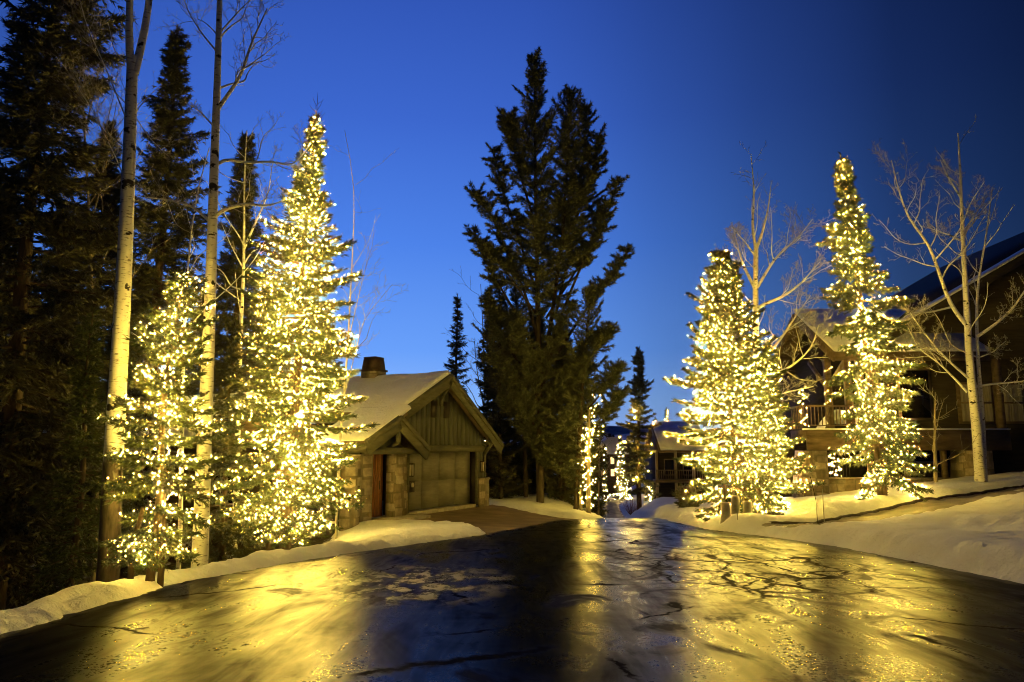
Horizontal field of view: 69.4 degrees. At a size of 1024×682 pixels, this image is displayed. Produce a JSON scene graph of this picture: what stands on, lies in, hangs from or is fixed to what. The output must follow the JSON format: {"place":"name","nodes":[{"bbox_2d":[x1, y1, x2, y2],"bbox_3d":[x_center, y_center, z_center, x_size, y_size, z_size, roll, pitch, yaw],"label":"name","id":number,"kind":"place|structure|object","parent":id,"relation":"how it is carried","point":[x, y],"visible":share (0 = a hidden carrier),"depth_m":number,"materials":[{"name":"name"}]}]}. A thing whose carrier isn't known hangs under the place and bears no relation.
{"place":"outdoors","nodes":[
{"label":"outdoors","id":0,"kind":"place"},
{"bbox_2d":[0,476,1023,681],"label":"road","id":1,"kind":"structure","parent":0,"point":[614,595],"depth_m":8.13,"materials":[{"name":"black asphalt"}]},
{"bbox_2d":[0,434,1023,633],"bbox_3d":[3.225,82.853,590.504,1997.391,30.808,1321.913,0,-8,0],"label":"ground","id":2,"kind":"structure","parent":0,"point":[984,536],"depth_m":16.39,"materials":[{"name":"white snow"}]},
{"bbox_2d":[0,194,69,594],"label":"spruce tree","id":3,"kind":"object","parent":2,"relation":"on","point":[31,310],"visible":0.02,"depth_m":19.20,"materials":[{"name":"green plant"}]},
{"bbox_2d":[2,235,100,458],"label":"spruce tree","id":4,"kind":"object","parent":2,"relation":"on","point":[40,311],"visible":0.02,"depth_m":27.91,"materials":[{"name":"green plant"}]},
{"bbox_2d":[15,306,129,601],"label":"spruce tree","id":5,"kind":"object","parent":2,"relation":"on","point":[85,384],"visible":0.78,"depth_m":12.86,"materials":[{"name":"green plant"}]},
{"bbox_2d":[0,0,157,609],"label":"spruce tree","id":6,"kind":"object","parent":2,"relation":"on","point":[25,122],"visible":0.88,"depth_m":14.60,"materials":[{"name":"green plant"}]},
{"bbox_2d":[16,119,141,563],"bbox_3d":[-14.238,-0.109,25.130,4.961,15.955,4.366,2,-9,-14],"label":"spruce tree","id":7,"kind":"object","parent":2,"relation":"on","point":[113,200],"visible":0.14,"depth_m":25.32,"materials":[{"name":"green plant"}]},
{"bbox_2d":[47,0,170,581],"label":"aspen tree","id":8,"kind":"object","parent":2,"relation":"on","point":[93,578],"visible":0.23,"depth_m":18.92,"materials":[{"name":"grey plant"}]},
{"bbox_2d":[43,0,181,581],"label":"aspen tree","id":9,"kind":"object","parent":2,"relation":"on","point":[110,518],"visible":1,"depth_m":11.59,"materials":[{"name":"beige plant"}]},
{"bbox_2d":[92,287,162,396],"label":"spruce tree","id":10,"kind":"object","parent":2,"relation":"on","point":[148,329],"depth_m":36.35,"materials":[{"name":"green plant"}]},
{"bbox_2d":[75,22,223,578],"bbox_3d":[-11.261,-1.987,24.448,4.569,18.662,4.426,4,-9,-26],"label":"spruce tree","id":11,"kind":"object","parent":2,"relation":"on","point":[169,119],"visible":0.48,"depth_m":24.62,"materials":[{"name":"green plant"}]},
{"bbox_2d":[93,263,240,586],"bbox_3d":[-4.976,1.249,10.611,2.078,4.939,1.721,0,-8,0],"label":"spruce tree","id":12,"kind":"object","parent":2,"relation":"on","point":[134,549],"visible":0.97,"depth_m":10.51,"materials":[{"name":"green plant"}]},
{"bbox_2d":[100,272,236,563],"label":"string lights","id":13,"kind":"object","parent":12,"relation":"attached to","point":[192,420],"visible":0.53,"depth_m":10.60,"materials":[{"name":"yellow metal"}]},
{"bbox_2d":[131,109,265,568],"bbox_3d":[-7.053,0.408,15.813,2.927,11.238,2.033,-3,-9,19],"label":"aspen tree","id":14,"kind":"object","parent":2,"relation":"on","point":[180,504],"visible":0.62,"depth_m":16.37,"materials":[{"name":"beige plant"}]},
{"bbox_2d":[175,284,223,394],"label":"spruce tree","id":15,"kind":"object","parent":2,"relation":"on","point":[196,392],"visible":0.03,"depth_m":37.55,"materials":[{"name":"green plant"}]},
{"bbox_2d":[171,315,268,568],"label":"spruce tree","id":16,"kind":"object","parent":2,"relation":"on","point":[226,535],"visible":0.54,"depth_m":19.12,"materials":[{"name":"green plant"}]},
{"bbox_2d":[136,0,321,566],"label":"aspen tree","id":17,"kind":"object","parent":2,"relation":"on","point":[200,545],"visible":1,"depth_m":12.58,"materials":[{"name":"beige plant"}]},
{"bbox_2d":[186,130,279,393],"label":"spruce tree","id":18,"kind":"object","parent":2,"relation":"on","point":[231,261],"visible":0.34,"depth_m":27.38,"materials":[{"name":"green plant"}]},
{"bbox_2d":[192,120,285,557],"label":"aspen tree","id":19,"kind":"object","parent":2,"relation":"on","point":[241,304],"visible":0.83,"depth_m":22.02,"materials":[{"name":"beige plant"}]},
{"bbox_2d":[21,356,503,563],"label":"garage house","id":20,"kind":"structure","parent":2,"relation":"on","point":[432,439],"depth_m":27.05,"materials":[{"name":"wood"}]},
{"bbox_2d":[372,454,382,516],"bbox_3d":[-4.717,4.864,24.846,0.135,2.080,1.224,-4,-9,27],"label":"entry door","id":21,"kind":"structure","parent":20,"relation":"in","point":[377,486],"depth_m":25.12,"materials":[{"name":"red wood"}]},
{"bbox_2d":[409,452,469,510],"bbox_3d":[-2.872,5.386,28.744,0.058,2.115,4.732,-4,-9,27],"label":"garage door","id":22,"kind":"structure","parent":20,"relation":"in","point":[443,479],"depth_m":28.84,"materials":[{"name":"paint"}]},
{"bbox_2d":[244,284,307,379],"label":"spruce tree","id":23,"kind":"object","parent":2,"relation":"on","point":[276,348],"visible":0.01,"depth_m":33.84,"materials":[{"name":"green plant"}]},
{"bbox_2d":[213,97,379,550],"bbox_3d":[-5.552,-0.549,19.405,4.149,12.596,4.521,0,-8,0],"label":"spruce tree","id":24,"kind":"object","parent":2,"relation":"on","point":[291,429],"visible":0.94,"depth_m":18.79,"materials":[{"name":"green plant"}]},
{"bbox_2d":[215,115,373,542],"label":"string lights","id":25,"kind":"object","parent":24,"relation":"attached to","point":[240,333],"visible":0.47,"depth_m":18.71,"materials":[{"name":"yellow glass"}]},
{"bbox_2d":[305,316,346,423],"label":"spruce tree","id":26,"kind":"object","parent":2,"relation":"on","point":[323,364],"visible":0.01,"depth_m":39.88,"materials":[{"name":"green plant"}]},
{"bbox_2d":[329,133,407,538],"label":"aspen tree","id":27,"kind":"object","parent":2,"relation":"on","point":[338,473],"visible":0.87,"depth_m":21.99,"materials":[{"name":"brown plant"}]},
{"bbox_2d":[443,293,470,393],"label":"spruce tree","id":28,"kind":"object","parent":2,"relation":"on","point":[451,365],"visible":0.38,"depth_m":46.33,"materials":[{"name":"green plant"}]},
{"bbox_2d":[443,274,490,405],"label":"sapling","id":29,"kind":"object","parent":2,"relation":"on","point":[471,352],"visible":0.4,"depth_m":44.22,"materials":[{"name":"green plant"}]},
{"bbox_2d":[418,505,570,534],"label":"garage drive","id":30,"kind":"structure","parent":2,"relation":"on","point":[489,519],"depth_m":26.74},
{"bbox_2d":[472,320,516,497],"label":"spruce tree","id":31,"kind":"object","parent":2,"relation":"on","point":[486,407],"visible":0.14,"depth_m":36.36,"materials":[{"name":"green plant"}]},
{"bbox_2d":[470,276,532,498],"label":"pine tree","id":32,"kind":"object","parent":2,"relation":"on","point":[499,466],"visible":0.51,"depth_m":34.56,"materials":[{"name":"green plant"}]},
{"bbox_2d":[495,342,535,495],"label":"spruce tree","id":33,"kind":"object","parent":2,"relation":"on","point":[518,463],"visible":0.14,"depth_m":37.41,"materials":[{"name":"green plant"}]},
{"bbox_2d":[489,245,563,496],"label":"pine tree","id":34,"kind":"object","parent":2,"relation":"on","point":[516,296],"visible":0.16,"depth_m":36.23,"materials":[{"name":"green plant"}]},
{"bbox_2d":[518,310,557,493],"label":"spruce tree","id":35,"kind":"object","parent":2,"relation":"on","point":[533,465],"visible":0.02,"depth_m":38.91,"materials":[{"name":"green plant"}]},
{"bbox_2d":[462,46,635,502],"bbox_3d":[1.736,-3.433,35.083,8.550,22.480,5.479,0,-8,0],"label":"pine tree","id":36,"kind":"object","parent":2,"relation":"on","point":[562,210],"visible":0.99,"depth_m":34.49,"materials":[{"name":"green plant"}]},
{"bbox_2d":[543,347,584,500],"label":"pine tree","id":37,"kind":"object","parent":2,"relation":"on","point":[553,483],"visible":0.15,"depth_m":35.79,"materials":[{"name":"green plant"}]},
{"bbox_2d":[530,334,601,510],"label":"spruce tree","id":38,"kind":"object","parent":2,"relation":"on","point":[554,493],"visible":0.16,"depth_m":36.23,"materials":[{"name":"green plant"}]},
{"bbox_2d":[505,433,645,493],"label":"forest","id":39,"kind":"object","parent":2,"relation":"on","point":[627,441],"depth_m":250.63,"materials":[{"name":"green plant"}]},
{"bbox_2d":[574,388,584,510],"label":"bare tree","id":40,"kind":"object","parent":2,"relation":"on","point":[580,503],"visible":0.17,"depth_m":33.77,"materials":[{"name":"brown plant"}]},
{"bbox_2d":[530,279,631,509],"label":"pine tree","id":41,"kind":"object","parent":2,"relation":"on","point":[598,338],"visible":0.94,"depth_m":33.35,"materials":[{"name":"green plant"}]},
{"bbox_2d":[566,339,609,516],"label":"spruce tree","id":42,"kind":"object","parent":2,"relation":"on","point":[594,508],"visible":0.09,"depth_m":38.63,"materials":[{"name":"green plant"}]},
{"bbox_2d":[573,401,602,512],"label":"bare tree","id":43,"kind":"object","parent":2,"relation":"on","point":[588,490],"visible":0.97,"depth_m":31.46,"materials":[{"name":"brown plant"}]},
{"bbox_2d":[581,429,595,505],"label":"string lights","id":44,"kind":"object","parent":43,"relation":"attached to","point":[588,470],"visible":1,"depth_m":31.49,"materials":[{"name":"yellow metal"}]},
{"bbox_2d":[592,427,611,514],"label":"bare tree","id":45,"kind":"object","parent":2,"relation":"on","point":[599,476],"visible":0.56,"depth_m":36.33,"materials":[{"name":"brown plant"}]},
{"bbox_2d":[601,443,609,501],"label":"spruce tree","id":46,"kind":"object","parent":2,"relation":"on","point":[605,484],"visible":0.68,"depth_m":116.07,"materials":[{"name":"green plant"}]},
{"bbox_2d":[601,440,613,508],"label":"bare tree","id":47,"kind":"object","parent":2,"relation":"on","point":[603,471],"visible":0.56,"depth_m":39.37,"materials":[{"name":"brown plant"}]},
{"bbox_2d":[591,437,629,492],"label":"house","id":48,"kind":"structure","parent":2,"relation":"on","point":[612,478],"depth_m":147.87,"materials":[{"name":"brown wood"}]},
{"bbox_2d":[610,469,614,476],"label":"window","id":49,"kind":"structure","parent":48,"relation":"in","point":[611,470],"depth_m":147.65,"materials":[{"name":"yellow glass"}]},
{"bbox_2d":[609,434,626,499],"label":"spruce tree","id":50,"kind":"object","parent":2,"relation":"on","point":[620,465],"visible":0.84,"depth_m":125.99,"materials":[{"name":"green plant"}]},
{"bbox_2d":[621,480,631,499],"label":"spruce tree","id":51,"kind":"object","parent":2,"relation":"on","point":[627,489],"visible":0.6,"depth_m":117.61,"materials":[{"name":"yellow plant"}]},
{"bbox_2d":[622,494,644,514],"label":"twig bush","id":52,"kind":"object","parent":2,"relation":"on","point":[630,511],"visible":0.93,"depth_m":54.80,"materials":[{"name":"plant"}]},
{"bbox_2d":[613,346,661,508],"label":"spruce tree","id":53,"kind":"object","parent":2,"relation":"on","point":[639,383],"visible":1,"depth_m":57.40,"materials":[{"name":"green plant"}]},
{"bbox_2d":[643,479,654,500],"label":"spruce tree","id":54,"kind":"object","parent":2,"relation":"on","point":[651,489],"visible":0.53,"depth_m":64.53,"materials":[{"name":"yellow plant"}]},
{"bbox_2d":[664,407,670,420],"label":"spruce tree","id":55,"kind":"object","parent":2,"relation":"on","point":[666,410],"visible":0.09,"depth_m":95.57,"materials":[{"name":"white plant"}]},
{"bbox_2d":[644,421,714,498],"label":"cabin","id":56,"kind":"object","parent":2,"relation":"on","point":[667,474],"visible":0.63,"depth_m":63.41,"materials":[{"name":"brown wood"}]},
{"bbox_2d":[664,459,674,474],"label":"window","id":57,"kind":"structure","parent":56,"relation":"in","point":[668,463],"depth_m":63.46,"materials":[{"name":"black glass"}]},
{"bbox_2d":[683,460,691,474],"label":"window","id":58,"kind":"structure","parent":56,"relation":"in","point":[684,467],"depth_m":63.41,"materials":[{"name":"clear glass"}]},
{"bbox_2d":[670,483,701,507],"bbox_3d":[6.993,6.290,29.384,1.419,1.458,1.314,-4,-9,25],"label":"round bush","id":59,"kind":"object","parent":2,"relation":"on","point":[679,497],"visible":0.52,"depth_m":29.30,"materials":[{"name":"green plant"}]},
{"bbox_2d":[720,502,730,523],"bbox_3d":[6.109,4.923,21.110,0.344,0.624,0.344,0,-8,0],"label":"stump","id":60,"kind":"object","parent":2,"relation":"on","point":[725,510],"visible":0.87,"depth_m":21.02,"materials":[{"name":"brown wood"}]},
{"bbox_2d":[731,496,739,513],"bbox_3d":[6.475,4.843,21.425,0.295,0.704,0.295,0,-8,0],"label":"stump","id":61,"kind":"object","parent":2,"relation":"on","point":[735,503],"visible":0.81,"depth_m":21.35,"materials":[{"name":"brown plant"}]},
{"bbox_2d":[661,248,825,521],"bbox_3d":[7.093,1.350,23.860,4.537,8.999,4.578,0,-8,0],"label":"spruce tree","id":62,"kind":"object","parent":2,"relation":"on","point":[721,292],"visible":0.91,"depth_m":23.16,"materials":[{"name":"green plant"}]},
{"bbox_2d":[664,250,819,520],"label":"string lights","id":63,"kind":"object","parent":62,"relation":"attached to","point":[738,418],"visible":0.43,"depth_m":23.07,"materials":[{"name":"yellow metal"}]},
{"bbox_2d":[743,501,751,512],"bbox_3d":[6.916,5.005,21.704,0.320,0.604,0.320,0,-8,0],"label":"stump","id":64,"kind":"object","parent":2,"relation":"on","point":[747,506],"visible":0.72,"depth_m":21.62,"materials":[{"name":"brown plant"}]},
{"bbox_2d":[715,140,836,493],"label":"aspen tree","id":65,"kind":"object","parent":2,"relation":"on","point":[755,284],"visible":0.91,"depth_m":27.59,"materials":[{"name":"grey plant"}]},
{"bbox_2d":[738,345,813,506],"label":"spruce tree","id":66,"kind":"object","parent":2,"relation":"on","point":[772,367],"visible":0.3,"depth_m":24.21,"materials":[{"name":"green plant"}]},
{"bbox_2d":[748,348,798,500],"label":"string lights","id":67,"kind":"object","parent":66,"relation":"attached to","point":[778,436],"visible":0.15,"depth_m":24.20,"materials":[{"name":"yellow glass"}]},
{"bbox_2d":[810,477,817,523],"bbox_3d":[8.244,4.487,20.164,0.140,1.552,0.022,0,-8,0],"label":"marker stake","id":68,"kind":"object","parent":2,"relation":"on","point":[816,501],"visible":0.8,"depth_m":20.17,"materials":[{"name":"metal"}]},
{"bbox_2d":[716,232,1023,499],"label":"lodge","id":69,"kind":"structure","parent":2,"relation":"on","point":[1003,262],"depth_m":31.16,"materials":[{"name":"brown wood"}]},
{"bbox_2d":[852,371,878,411],"bbox_3d":[14.900,2.241,31.238,1.200,2.200,0.128,0,-8,0],"label":"window","id":70,"kind":"structure","parent":69,"relation":"in","point":[853,381],"depth_m":31.24,"materials":[{"name":"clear glass"}]},
{"bbox_2d":[896,368,933,419],"bbox_3d":[17.000,2.241,31.238,1.400,2.200,0.128,0,-8,0],"label":"window","id":71,"kind":"structure","parent":69,"relation":"in","point":[921,407],"depth_m":31.16,"materials":[{"name":"black glass"}]},
{"bbox_2d":[955,382,995,423],"bbox_3d":[19.550,2.607,31.149,1.500,1.750,0.198,0,-8,0],"label":"window","id":72,"kind":"structure","parent":69,"relation":"in","point":[962,397],"depth_m":31.12,"materials":[{"name":"glass"}]},
{"bbox_2d":[992,382,1023,423],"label":"window","id":73,"kind":"structure","parent":69,"relation":"in","point":[1014,414],"depth_m":31.10,"materials":[{"name":"glass"}]},
{"bbox_2d":[812,151,939,501],"bbox_3d":[11.396,-0.571,23.636,3.108,11.525,3.073,6,-10,-36],"label":"spruce tree","id":74,"kind":"object","parent":2,"relation":"on","point":[874,331],"visible":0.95,"depth_m":23.21,"materials":[{"name":"green plant"}]},
{"bbox_2d":[823,160,933,498],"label":"string lights","id":75,"kind":"object","parent":74,"relation":"attached to","point":[878,379],"visible":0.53,"depth_m":23.05,"materials":[{"name":"yellow glass"}]},
{"bbox_2d":[762,487,1023,526],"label":"side drive","id":76,"kind":"structure","parent":2,"relation":"on","point":[923,506],"depth_m":21.45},
{"bbox_2d":[769,485,1023,523],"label":"drive kerb","id":77,"kind":"structure","parent":2,"relation":"on","point":[891,507],"depth_m":21.84,"materials":[{"name":"stone"}]},
{"bbox_2d":[867,117,1023,481],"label":"aspen tree","id":78,"kind":"object","parent":2,"relation":"on","point":[977,413],"visible":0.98,"depth_m":25.90,"materials":[{"name":"beige plant"}]},
{"bbox_2d":[919,383,978,482],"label":"sapling","id":79,"kind":"object","parent":2,"relation":"on","point":[935,464],"visible":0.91,"depth_m":25.05,"materials":[{"name":"brown plant"}]},
{"bbox_2d":[0,0,1023,429],"label":"sky","id":80,"kind":"structure","parent":0,"point":[677,85],"materials":[{"name":"blue"}]},
{"bbox_2d":[504,425,724,436],"bbox_3d":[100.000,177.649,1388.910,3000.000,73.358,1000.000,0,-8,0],"label":"mountain","id":81,"kind":"structure","parent":0,"point":[614,430],"depth_m":1140.71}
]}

